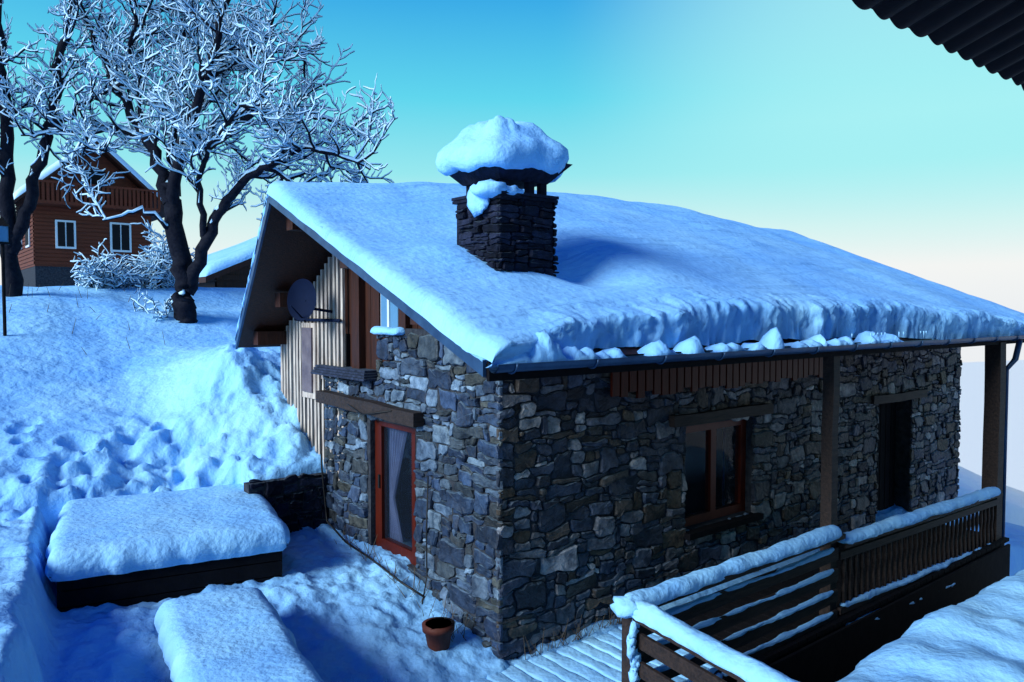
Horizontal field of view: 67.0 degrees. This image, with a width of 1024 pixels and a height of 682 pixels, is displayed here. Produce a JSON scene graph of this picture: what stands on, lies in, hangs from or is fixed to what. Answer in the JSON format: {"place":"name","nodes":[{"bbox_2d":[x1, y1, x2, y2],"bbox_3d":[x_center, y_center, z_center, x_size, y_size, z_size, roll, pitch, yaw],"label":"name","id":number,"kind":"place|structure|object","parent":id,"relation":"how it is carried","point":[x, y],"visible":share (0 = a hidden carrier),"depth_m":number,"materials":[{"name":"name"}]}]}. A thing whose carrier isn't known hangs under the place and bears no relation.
{"place":"outdoors","nodes":[
{"label":"outdoors","id":0,"kind":"place"},
{"bbox_2d":[0,285,1023,681],"bbox_3d":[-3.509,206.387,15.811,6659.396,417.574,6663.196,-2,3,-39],"label":"snow ground","id":1,"kind":"structure","parent":0,"point":[202,401],"depth_m":9.57,"materials":[{"name":"white snow"}]},
{"bbox_2d":[0,217,9,335],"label":"garden lantern","id":2,"kind":"object","parent":1,"relation":"on","point":[4,233],"visible":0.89,"depth_m":11.82,"materials":[{"name":"black metal"}]},
{"bbox_2d":[0,0,170,296],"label":"snowy tree","id":3,"kind":"object","parent":1,"relation":"on","point":[19,224],"visible":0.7,"depth_m":14.00,"materials":[{"name":"white plant"}]},
{"bbox_2d":[13,134,164,286],"bbox_3d":[-23.042,-5.036,41.614,7.100,10.848,8.220,-2,3,-39],"label":"timber chalet","id":4,"kind":"object","parent":1,"relation":"on","point":[58,234],"visible":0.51,"depth_m":38.79,"materials":[{"name":"brown wood"}]},
{"bbox_2d":[21,169,131,251],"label":"windows","id":5,"kind":"structure","parent":4,"relation":"in","point":[65,230],"depth_m":39.05,"materials":[{"name":"white paint"}]},
{"bbox_2d":[70,238,148,290],"bbox_3d":[-8.355,-1.437,16.040,1.492,1.401,1.944,-2,3,-39],"label":"snowy bush","id":6,"kind":"object","parent":1,"relation":"on","point":[103,272],"visible":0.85,"depth_m":15.73,"materials":[{"name":"white plant"}]},
{"bbox_2d":[131,285,173,320],"bbox_3d":[-6.328,-0.679,14.066,0.967,0.683,0.953,-2,3,-39],"label":"snowy bush","id":7,"kind":"object","parent":1,"relation":"on","point":[163,313],"visible":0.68,"depth_m":13.98,"materials":[{"name":"white plant"}]},
{"bbox_2d":[111,216,198,289],"bbox_3d":[-7.718,-1.692,16.890,1.984,1.917,2.227,-2,3,-39],"label":"snowy bush","id":8,"kind":"object","parent":1,"relation":"on","point":[157,266],"visible":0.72,"depth_m":16.43,"materials":[{"name":"white plant"}]},
{"bbox_2d":[45,484,289,611],"bbox_3d":[-3.624,2.299,8.197,2.201,1.037,2.288,-1,3,-28],"label":"snow covered log box","id":9,"kind":"object","parent":1,"relation":"on","point":[128,550],"visible":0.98,"depth_m":7.41,"materials":[{"name":"white snow"}]},
{"bbox_2d":[0,0,397,323],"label":"snowy tree","id":10,"kind":"object","parent":1,"relation":"on","point":[214,24],"visible":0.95,"depth_m":13.63,"materials":[{"name":"white plant"}]},
{"bbox_2d":[198,236,257,287],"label":"timber shed","id":11,"kind":"structure","parent":1,"relation":"on","point":[229,267],"depth_m":19.63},
{"bbox_2d":[154,587,323,681],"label":"snow covered picnic table","id":12,"kind":"object","parent":1,"relation":"on","point":[240,635],"visible":1,"depth_m":5.66,"materials":[{"name":"white snow"}]},
{"bbox_2d":[244,472,327,532],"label":"stone wall","id":13,"kind":"structure","parent":1,"relation":"on","point":[295,501],"depth_m":9.31,"materials":[{"name":"stone"}]},
{"bbox_2d":[9,282,621,659],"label":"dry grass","id":14,"kind":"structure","parent":1,"relation":"on","point":[578,628],"depth_m":7.65,"materials":[{"name":"brown plant"}]},
{"bbox_2d":[422,617,454,651],"bbox_3d":[-0.661,2.669,6.965,0.298,0.260,0.298,-2,3,-39],"label":"terracotta pot","id":15,"kind":"object","parent":1,"relation":"on","point":[437,631],"visible":0.98,"depth_m":6.88,"materials":[{"name":"orange ceramic"}]},
{"bbox_2d":[235,115,1023,659],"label":"stone chalet","id":16,"kind":"object","parent":1,"relation":"on","point":[565,389],"visible":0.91,"depth_m":8.04,"materials":[{"name":"stone"}]},
{"bbox_2d":[287,279,341,321],"bbox_3d":[-2.621,-0.494,9.488,0.612,0.516,1.300,-2,3,-39],"label":"satellite dish","id":17,"kind":"object","parent":16,"relation":"attached to","point":[301,300],"visible":1,"depth_m":9.20,"materials":[{"name":"paint"}]},
{"bbox_2d":[319,379,428,603],"bbox_3d":[-1.619,1.507,8.482,0.258,2.006,2.568,-2,3,-39],"label":"wall cable","id":18,"kind":"object","parent":16,"relation":"attached to","point":[380,566],"depth_m":8.29,"materials":[{"name":"black rubber"}]},
{"bbox_2d":[381,294,397,327],"bbox_3d":[-1.328,-0.334,8.430,0.054,0.560,0.460,-2,3,-39],"label":"gable window","id":19,"kind":"structure","parent":16,"relation":"in","point":[389,312],"depth_m":8.41,"materials":[{"name":"blue glass"}]},
{"bbox_2d":[375,420,415,565],"bbox_3d":[-1.090,1.602,8.558,0.490,2.400,2.200,-2,3,-39],"label":"glazed door","id":20,"kind":"structure","parent":16,"relation":"in","point":[408,477],"depth_m":8.69,"materials":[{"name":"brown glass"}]},
{"bbox_2d":[684,419,763,540],"bbox_3d":[2.285,1.501,9.098,1.480,1.560,0.640,-2,3,-39],"label":"front window","id":21,"kind":"structure","parent":16,"relation":"in","point":[704,442],"depth_m":9.36,"materials":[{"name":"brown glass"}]},
{"bbox_2d":[876,402,895,510],"bbox_3d":[5.598,1.931,11.875,1.100,2.080,0.080,-2,3,-39],"label":"front door","id":22,"kind":"structure","parent":16,"relation":"in","point":[886,428],"depth_m":11.98,"materials":[{"name":"brown wood"}]},
{"bbox_2d":[471,525,1009,681],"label":"porch deck","id":23,"kind":"structure","parent":1,"relation":"on","point":[836,650],"depth_m":8.05,"materials":[{"name":"brown wood"}]},
{"bbox_2d":[610,487,1002,681],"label":"wooden railing","id":24,"kind":"object","parent":23,"relation":"on","point":[641,613],"visible":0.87,"depth_m":7.25,"materials":[{"name":"brown wood"}]},
{"bbox_2d":[837,569,1023,681],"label":"snow","id":25,"kind":"structure","parent":1,"relation":"on","point":[979,637],"depth_m":5.92,"materials":[{"name":"white snow"}]},
{"bbox_2d":[852,0,1023,90],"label":"corrugated roof","id":26,"kind":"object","parent":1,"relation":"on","point":[988,35],"visible":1,"depth_m":4.29,"materials":[{"name":"black metal"}]},
{"bbox_2d":[0,0,1023,362],"label":"sky","id":27,"kind":"structure","parent":0,"point":[830,122],"materials":[{"name":"blue"}]}
]}

